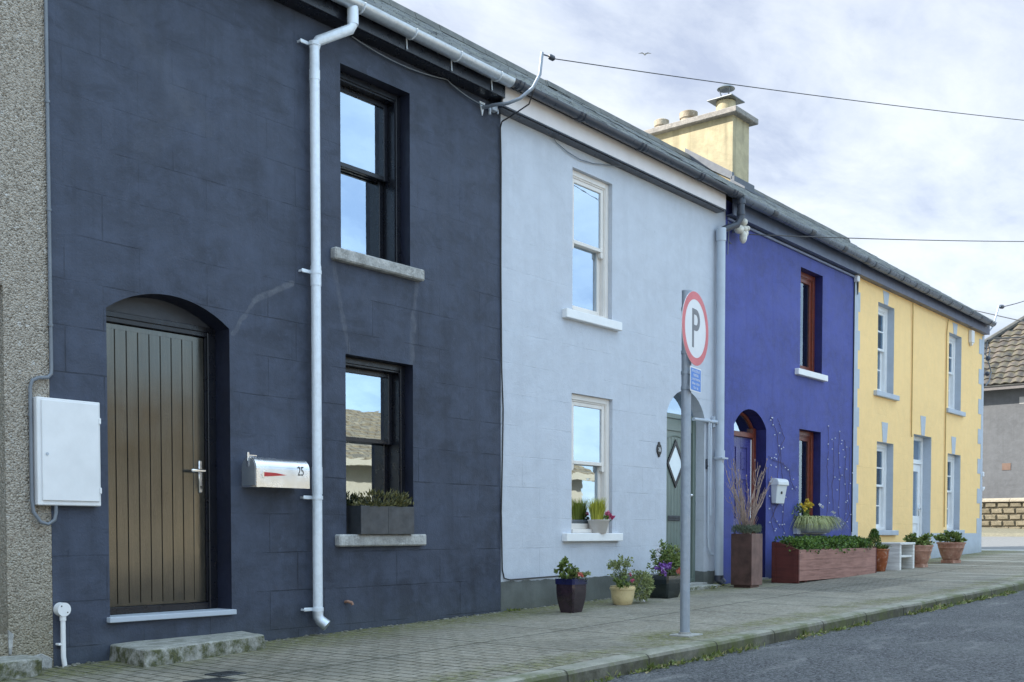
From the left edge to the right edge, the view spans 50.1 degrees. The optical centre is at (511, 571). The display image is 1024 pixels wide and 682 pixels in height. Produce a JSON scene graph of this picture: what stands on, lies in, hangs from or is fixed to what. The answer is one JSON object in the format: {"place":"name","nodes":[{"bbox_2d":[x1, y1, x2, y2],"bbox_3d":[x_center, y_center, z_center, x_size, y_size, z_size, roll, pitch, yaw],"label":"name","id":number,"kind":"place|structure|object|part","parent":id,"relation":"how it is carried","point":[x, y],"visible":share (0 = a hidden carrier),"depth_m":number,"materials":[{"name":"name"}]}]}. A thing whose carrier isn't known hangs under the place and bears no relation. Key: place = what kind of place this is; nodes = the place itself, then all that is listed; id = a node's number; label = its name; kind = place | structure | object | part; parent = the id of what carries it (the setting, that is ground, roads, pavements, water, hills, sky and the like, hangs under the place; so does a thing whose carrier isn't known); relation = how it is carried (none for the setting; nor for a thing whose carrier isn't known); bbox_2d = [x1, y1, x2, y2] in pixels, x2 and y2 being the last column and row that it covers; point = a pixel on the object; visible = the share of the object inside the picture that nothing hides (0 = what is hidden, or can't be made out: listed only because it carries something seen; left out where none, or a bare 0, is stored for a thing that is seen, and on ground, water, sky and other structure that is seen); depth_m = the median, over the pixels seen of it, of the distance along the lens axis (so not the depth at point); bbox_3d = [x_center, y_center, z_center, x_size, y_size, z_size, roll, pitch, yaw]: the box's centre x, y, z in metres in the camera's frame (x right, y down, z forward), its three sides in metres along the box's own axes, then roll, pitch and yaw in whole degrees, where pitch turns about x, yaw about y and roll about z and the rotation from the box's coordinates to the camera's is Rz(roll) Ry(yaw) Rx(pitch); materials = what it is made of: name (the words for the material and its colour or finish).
{"place":"outdoors","nodes":[
{"label":"outdoors","id":0,"kind":"place"},
{"bbox_2d":[0,550,1023,681],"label":"pavement","id":1,"kind":"structure","parent":0,"point":[483,647],"depth_m":8.86,"materials":[{"name":"grey concrete"}]},
{"bbox_2d":[0,655,41,680],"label":"doorstep","id":2,"kind":"object","parent":1,"relation":"on","point":[17,666],"visible":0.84,"depth_m":6.83,"materials":[{"name":"concrete"}]},
{"bbox_2d":[109,631,264,667],"bbox_3d":[-2.247,0.582,7.843,0.557,0.204,1.204,2,3,39],"label":"doorstep","id":3,"kind":"object","parent":1,"relation":"on","point":[151,653],"visible":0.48,"depth_m":7.60,"materials":[{"name":"concrete"}]},
{"bbox_2d":[183,677,237,681],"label":"inspection cover","id":4,"kind":"object","parent":1,"relation":"on","point":[218,679],"visible":1,"depth_m":6.60,"materials":[{"name":"metal"}]},
{"bbox_2d":[204,671,245,676],"bbox_3d":[-1.801,0.652,6.898,0.170,0.029,0.200,2,3,39],"label":"inspection cover","id":5,"kind":"object","parent":1,"relation":"on","point":[223,673],"visible":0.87,"depth_m":6.86,"materials":[{"name":"metal"}]},
{"bbox_2d":[554,556,590,612],"bbox_3d":[0.605,0.126,10.772,0.279,0.565,0.391,2,3,39],"label":"planter","id":6,"kind":"object","parent":1,"relation":"on","point":[571,589],"visible":1,"depth_m":10.69,"materials":[{"name":"ceramic"}]},
{"bbox_2d":[606,554,655,604],"bbox_3d":[1.150,0.087,11.464,0.932,0.546,0.339,-2,3,-41],"label":"flower pot","id":7,"kind":"object","parent":1,"relation":"on","point":[622,594],"visible":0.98,"depth_m":11.46,"materials":[{"name":"beige ceramic"}]},
{"bbox_2d":[644,539,679,598],"bbox_3d":[1.710,-0.032,12.313,0.403,0.677,0.666,2,3,39],"label":"planter","id":8,"kind":"object","parent":1,"relation":"on","point":[667,584],"visible":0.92,"depth_m":12.24,"materials":[{"name":"black ceramic"}]},
{"bbox_2d":[669,290,707,636],"bbox_3d":[1.384,-0.819,8.629,0.214,2.759,0.564,2,3,39],"label":"parking sign","id":9,"kind":"object","parent":1,"relation":"on","point":[694,333],"visible":0.99,"depth_m":8.61,"materials":[{"name":"metal"}]},
{"bbox_2d":[690,584,720,590],"bbox_3d":[2.288,0.240,13.610,0.247,0.141,0.935,2,3,39],"label":"doorstep","id":10,"kind":"object","parent":1,"relation":"on","point":[700,587],"visible":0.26,"depth_m":13.54,"materials":[{"name":"concrete"}]},
{"bbox_2d":[723,458,773,587],"bbox_3d":[2.946,-0.603,13.806,0.584,1.650,0.930,1,2,20],"label":"planter","id":11,"kind":"object","parent":1,"relation":"on","point":[746,558],"visible":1,"depth_m":13.74,"materials":[{"name":"brown wood"}]},
{"bbox_2d":[771,534,876,582],"bbox_3d":[4.429,-0.203,15.438,0.546,0.652,2.753,2,3,39],"label":"planter trough","id":12,"kind":"object","parent":1,"relation":"on","point":[798,559],"visible":1,"depth_m":14.89,"materials":[{"name":"red wood"}]},
{"bbox_2d":[868,528,892,571],"bbox_3d":[5.638,-0.327,16.768,0.415,0.669,0.376,-1,2,-18],"label":"flower pot","id":13,"kind":"object","parent":1,"relation":"on","point":[882,553],"visible":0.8,"depth_m":16.68,"materials":[{"name":"orange ceramic"}]},
{"bbox_2d":[875,542,914,569],"bbox_3d":[6.070,-0.243,17.366,0.400,0.431,0.670,2,3,39],"label":"wooden stand","id":14,"kind":"object","parent":1,"relation":"on","point":[901,554],"visible":0.71,"depth_m":17.11,"materials":[{"name":"white wood"}]},
{"bbox_2d":[903,532,934,567],"bbox_3d":[6.604,-0.354,17.782,0.494,0.585,0.572,2,3,39],"label":"flower pot","id":15,"kind":"object","parent":1,"relation":"on","point":[924,546],"visible":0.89,"depth_m":17.64,"materials":[{"name":"ceramic"}]},
{"bbox_2d":[933,530,966,562],"bbox_3d":[7.556,-0.430,18.919,0.534,0.585,0.618,-1,2,-35],"label":"flower pot","id":16,"kind":"object","parent":1,"relation":"on","point":[951,551],"visible":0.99,"depth_m":18.78,"materials":[{"name":"orange ceramic"}]},
{"bbox_2d":[393,0,1023,338],"label":"sky","id":17,"kind":"structure","parent":0,"point":[857,169],"materials":[{"name":"white"}]},
{"bbox_2d":[594,590,1023,681],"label":"road","id":18,"kind":"structure","parent":0,"point":[976,641],"depth_m":8.06,"materials":[{"name":"grey asphalt"}]},
{"bbox_2d":[479,579,1023,681],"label":"kerb","id":19,"kind":"structure","parent":18,"relation":"on","point":[596,669],"depth_m":8.45,"materials":[{"name":"concrete"}]},
{"bbox_2d":[504,583,1018,681],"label":"weeds","id":20,"kind":"object","parent":18,"relation":"on","point":[712,656],"visible":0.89,"depth_m":9.29,"materials":[{"name":"green plant"}]},
{"bbox_2d":[981,537,1023,549],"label":"side road","id":21,"kind":"structure","parent":0,"point":[1011,543],"depth_m":29.24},
{"bbox_2d":[981,549,1023,550],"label":"side pavement","id":22,"kind":"structure","parent":0,"point":[1002,550],"depth_m":23.80,"materials":[{"name":"concrete"}]},
{"bbox_2d":[982,527,1023,536],"bbox_3d":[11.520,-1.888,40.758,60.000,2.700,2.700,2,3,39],"label":"verge","id":23,"kind":"structure","parent":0,"point":[998,532],"depth_m":35.98,"materials":[{"name":"beige concrete"}]},
{"bbox_2d":[982,498,1023,528],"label":"block wall","id":24,"kind":"structure","parent":23,"relation":"on","point":[1002,512],"depth_m":37.81,"materials":[{"name":"beige brick"}]},
{"bbox_3d":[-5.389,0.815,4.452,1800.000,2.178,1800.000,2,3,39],"label":"ground","id":25,"kind":"structure","parent":0,"visible":0},
{"bbox_2d":[0,0,52,667],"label":"terraced house","id":26,"kind":"structure","parent":25,"relation":"on","point":[26,617],"depth_m":7.08,"materials":[{"name":"concrete"}]},
{"bbox_2d":[27,0,57,525],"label":"conduit","id":27,"kind":"object","parent":26,"relation":"attached to","point":[49,255],"visible":1,"depth_m":7.16,"materials":[{"name":"grey plastic"}]},
{"bbox_2d":[45,0,518,665],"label":"terraced house","id":28,"kind":"structure","parent":25,"relation":"on","point":[275,228],"depth_m":8.62,"materials":[{"name":"black paint"}]},
{"bbox_2d":[53,602,70,666],"bbox_3d":[-2.995,0.424,7.307,0.063,0.433,0.092,2,3,39],"label":"vent pipe","id":29,"kind":"object","parent":28,"relation":"attached to","point":[62,610],"visible":1,"depth_m":7.29,"materials":[{"name":"white plastic"}]},
{"bbox_2d":[32,396,101,505],"bbox_3d":[-2.955,-0.789,7.300,0.079,0.703,0.445,2,3,39],"label":"meter cabinet","id":30,"kind":"object","parent":28,"relation":"attached to","point":[66,454],"visible":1,"depth_m":7.26,"materials":[{"name":"white plastic"}]},
{"bbox_3d":[-2.924,-0.795,7.289,0.017,0.657,0.414,2,3,39],"label":"cabinet door","id":31,"kind":"part","parent":30,"relation":"part of","materials":[{"name":"white plastic"}]},
{"bbox_2d":[106,323,205,606],"bbox_3d":[-2.622,-0.762,8.083,0.116,2.015,0.846,2,3,39],"label":"door","id":32,"kind":"structure","parent":28,"relation":"in","point":[155,383],"depth_m":8.09,"materials":[{"name":"wood"}]},
{"bbox_2d":[241,452,309,488],"bbox_3d":[-1.847,-0.783,8.562,0.191,0.267,0.540,2,3,39],"label":"mailbox","id":33,"kind":"object","parent":28,"relation":"attached to","point":[260,472],"visible":1,"depth_m":8.46,"materials":[{"name":"metal"}]},
{"bbox_2d":[331,71,423,281],"bbox_3d":[-1.261,-3.417,9.536,0.380,1.640,1.060,2,3,39],"label":"window","id":34,"kind":"structure","parent":28,"relation":"in","point":[369,113],"depth_m":9.70,"materials":[{"name":"black wood"}]},
{"bbox_2d":[347,488,413,533],"bbox_3d":[-1.142,-0.529,9.571,0.321,0.411,0.806,2,3,39],"label":"window box","id":35,"kind":"object","parent":28,"relation":"on","point":[387,516],"visible":1,"depth_m":9.48,"materials":[{"name":"concrete"}]},
{"bbox_2d":[335,357,425,546],"bbox_3d":[-1.269,-1.035,9.654,0.437,1.620,1.045,2,3,39],"label":"window","id":36,"kind":"structure","parent":28,"relation":"in","point":[375,391],"depth_m":9.78,"materials":[{"name":"black wood"}]},
{"bbox_2d":[351,36,484,105],"bbox_3d":[-0.782,-4.461,9.837,0.016,0.093,1.751,2,3,40],"label":"wall cable","id":37,"kind":"object","parent":28,"relation":"attached to","point":[416,70],"depth_m":9.74,"materials":[{"name":"black rubber"}]},
{"bbox_2d":[479,52,554,115],"bbox_3d":[0.039,-4.592,10.341,0.720,0.478,0.265,1,2,31],"label":"cable bracket","id":38,"kind":"object","parent":28,"relation":"attached to","point":[492,107],"visible":1,"depth_m":10.22,"materials":[{"name":"white metal"}]},
{"bbox_2d":[555,58,1023,120],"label":"overhead wire","id":39,"kind":"object","parent":38,"relation":"attached to","point":[779,90],"visible":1,"depth_m":11.74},
{"bbox_2d":[42,593,1007,679],"bbox_3d":[3.390,0.368,12.432,3.457,0.390,16.321,2,3,39],"label":"grit","id":40,"kind":"object","parent":25,"relation":"on","point":[90,662],"visible":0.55,"depth_m":9.60,"materials":[{"name":"grey gravel"}]},
{"bbox_2d":[378,0,745,611],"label":"terraced house","id":41,"kind":"structure","parent":25,"relation":"on","point":[603,266],"depth_m":12.19,"materials":[{"name":"paint"}]},
{"bbox_2d":[500,86,557,580],"bbox_3d":[0.163,-2.286,10.953,0.472,4.755,1.283,0,2,12],"label":"wall cable","id":42,"kind":"object","parent":41,"relation":"attached to","point":[501,338],"depth_m":10.76,"materials":[{"name":"black rubber"}]},
{"bbox_2d":[553,137,620,166],"bbox_3d":[0.808,-4.448,11.780,0.032,0.114,1.213,2,3,40],"label":"wall cable","id":43,"kind":"object","parent":41,"relation":"attached to","point":[584,160],"depth_m":11.75,"materials":[{"name":"grey rubber"}]},
{"bbox_2d":[562,170,621,331],"bbox_3d":[0.823,-3.494,11.953,0.225,1.615,1.045,2,3,39],"label":"window","id":44,"kind":"structure","parent":41,"relation":"in","point":[590,195],"depth_m":12.07,"materials":[{"name":"clear glass"}]},
{"bbox_2d":[562,394,622,541],"bbox_3d":[0.838,-1.125,12.047,0.215,1.587,1.070,2,3,39],"label":"window","id":45,"kind":"structure","parent":41,"relation":"in","point":[590,415],"depth_m":12.11,"materials":[{"name":"clear glass"}]},
{"bbox_2d":[585,497,614,532],"bbox_3d":[0.964,-0.625,12.145,0.262,0.405,0.379,2,3,39],"label":"flower pot","id":46,"kind":"object","parent":41,"relation":"on","point":[597,523],"visible":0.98,"depth_m":12.05,"materials":[{"name":"white ceramic"}]},
{"bbox_2d":[656,442,661,456],"bbox_3d":[1.754,-1.452,13.070,0.017,0.183,0.103,2,3,39],"label":"house plaque","id":47,"kind":"object","parent":41,"relation":"attached to","point":[659,449],"visible":1,"depth_m":13.06,"materials":[{"name":"white plastic"}]},
{"bbox_2d":[666,418,692,573],"bbox_3d":[2.044,-0.895,13.679,0.100,2.000,0.780,2,3,39],"label":"door","id":48,"kind":"structure","parent":41,"relation":"in","point":[673,475],"depth_m":13.64,"materials":[{"name":"green paint"}]},
{"bbox_2d":[536,80,873,583],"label":"terraced house","id":49,"kind":"structure","parent":25,"relation":"on","point":[789,313],"depth_m":15.71,"materials":[{"name":"paint"}]},
{"bbox_2d":[727,218,749,253],"bbox_3d":[2.963,-4.359,14.305,0.202,0.480,0.331,2,3,39],"label":"insulator cluster","id":50,"kind":"object","parent":49,"relation":"attached to","point":[743,229],"visible":0.89,"depth_m":14.26,"materials":[{"name":"white ceramic"}]},
{"bbox_2d":[749,234,1023,241],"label":"overhead wire","id":51,"kind":"object","parent":50,"relation":"attached to","point":[882,239],"visible":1,"depth_m":16.20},
{"bbox_2d":[733,436,751,533],"bbox_3d":[3.075,-0.878,15.044,0.054,1.930,0.775,2,3,39],"label":"door","id":52,"kind":"structure","parent":49,"relation":"in","point":[742,446],"depth_m":15.12,"materials":[{"name":"paint"}]},
{"bbox_2d":[770,478,788,503],"bbox_3d":[3.772,-1.130,15.456,0.127,0.354,0.330,2,3,39],"label":"letterbox","id":53,"kind":"object","parent":49,"relation":"attached to","point":[778,489],"visible":1,"depth_m":15.38,"materials":[{"name":"silver metal"}]},
{"bbox_2d":[768,417,796,533],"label":"fairy lights","id":54,"kind":"object","parent":49,"relation":"attached to","point":[777,475],"visible":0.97,"depth_m":15.51,"materials":[{"name":"plastic"}]},
{"bbox_2d":[793,430,825,533],"bbox_3d":[4.335,-1.328,16.420,0.362,1.545,1.025,2,3,39],"label":"window","id":55,"kind":"structure","parent":49,"relation":"in","point":[805,438],"depth_m":16.60,"materials":[{"name":"brown wood"}]},
{"bbox_2d":[795,272,827,381],"bbox_3d":[4.333,-3.659,16.340,0.367,1.580,1.025,2,3,39],"label":"window","id":56,"kind":"structure","parent":49,"relation":"in","point":[807,305],"depth_m":16.53,"materials":[{"name":"red paint"}]},
{"bbox_2d":[790,498,848,532],"bbox_3d":[4.508,-0.823,16.308,0.846,0.503,1.469,2,3,39],"label":"window box","id":57,"kind":"object","parent":49,"relation":"on","point":[815,524],"visible":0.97,"depth_m":16.00,"materials":[{"name":"green plastic"}]},
{"bbox_2d":[826,425,852,528],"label":"fairy lights","id":58,"kind":"object","parent":49,"relation":"attached to","point":[839,473],"visible":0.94,"depth_m":17.14,"materials":[{"name":"plastic"}]},
{"bbox_2d":[644,84,996,558],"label":"terraced house","id":59,"kind":"structure","parent":25,"relation":"on","point":[918,406],"depth_m":19.42,"materials":[{"name":"yellow paint"}]},
{"bbox_2d":[851,275,859,531],"bbox_3d":[5.517,-2.672,17.566,0.077,4.080,0.168,2,3,39],"label":"drainpipe","id":60,"kind":"object","parent":59,"relation":"attached to","point":[857,278],"depth_m":17.53,"materials":[{"name":"white plastic"}]},
{"bbox_2d":[874,306,899,400],"bbox_3d":[6.247,-3.726,18.672,0.357,1.570,1.040,2,3,39],"label":"window","id":61,"kind":"structure","parent":59,"relation":"in","point":[881,391],"depth_m":18.89,"materials":[{"name":"white paint"}]},
{"bbox_2d":[876,443,898,534],"bbox_3d":[6.259,-1.405,18.769,0.357,1.575,1.060,2,3,39],"label":"window","id":62,"kind":"structure","parent":59,"relation":"in","point":[881,448],"depth_m":19.00,"materials":[{"name":"white paint"}]},
{"bbox_2d":[912,464,920,536],"bbox_3d":[7.393,-1.112,20.243,0.100,1.735,0.770,2,3,39],"label":"door","id":63,"kind":"structure","parent":59,"relation":"in","point":[916,468],"depth_m":20.43,"materials":[{"name":"white paint"}]},
{"bbox_2d":[944,455,964,533],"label":"window","id":64,"kind":"structure","parent":59,"relation":"in","point":[950,474],"depth_m":21.83,"materials":[{"name":"white paint"}]},
{"bbox_2d":[946,336,965,416],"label":"window","id":65,"kind":"structure","parent":59,"relation":"in","point":[952,341],"depth_m":21.71,"materials":[{"name":"white paint"}]},
{"bbox_2d":[985,342,991,385],"bbox_3d":[9.947,-4.319,22.888,0.107,0.917,0.244,2,3,39],"label":"wall fitting","id":66,"kind":"object","parent":59,"relation":"attached to","point":[987,359],"depth_m":22.84,"materials":[{"name":"black plastic"}]},
{"bbox_2d":[990,305,1004,330],"bbox_3d":[10.143,-5.282,22.921,0.540,0.645,0.138,-1,2,-36],"label":"cable bracket","id":67,"kind":"object","parent":59,"relation":"attached to","point":[1001,306],"visible":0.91,"depth_m":22.83,"materials":[{"name":"white metal"}]},
{"bbox_2d":[975,310,1023,321],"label":"overhead wire","id":68,"kind":"object","parent":59,"relation":"attached to","point":[1001,316],"visible":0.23,"depth_m":28.60,"materials":[{"name":"grey metal"}]},
{"bbox_2d":[987,336,1023,340],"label":"overhead wire","id":69,"kind":"object","parent":59,"relation":"attached to","point":[1005,338],"visible":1,"depth_m":23.56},
{"bbox_2d":[982,316,1023,498],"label":"rendered house","id":70,"kind":"structure","parent":25,"relation":"on","point":[1003,438],"depth_m":39.68,"materials":[{"name":"paint"}]}
]}

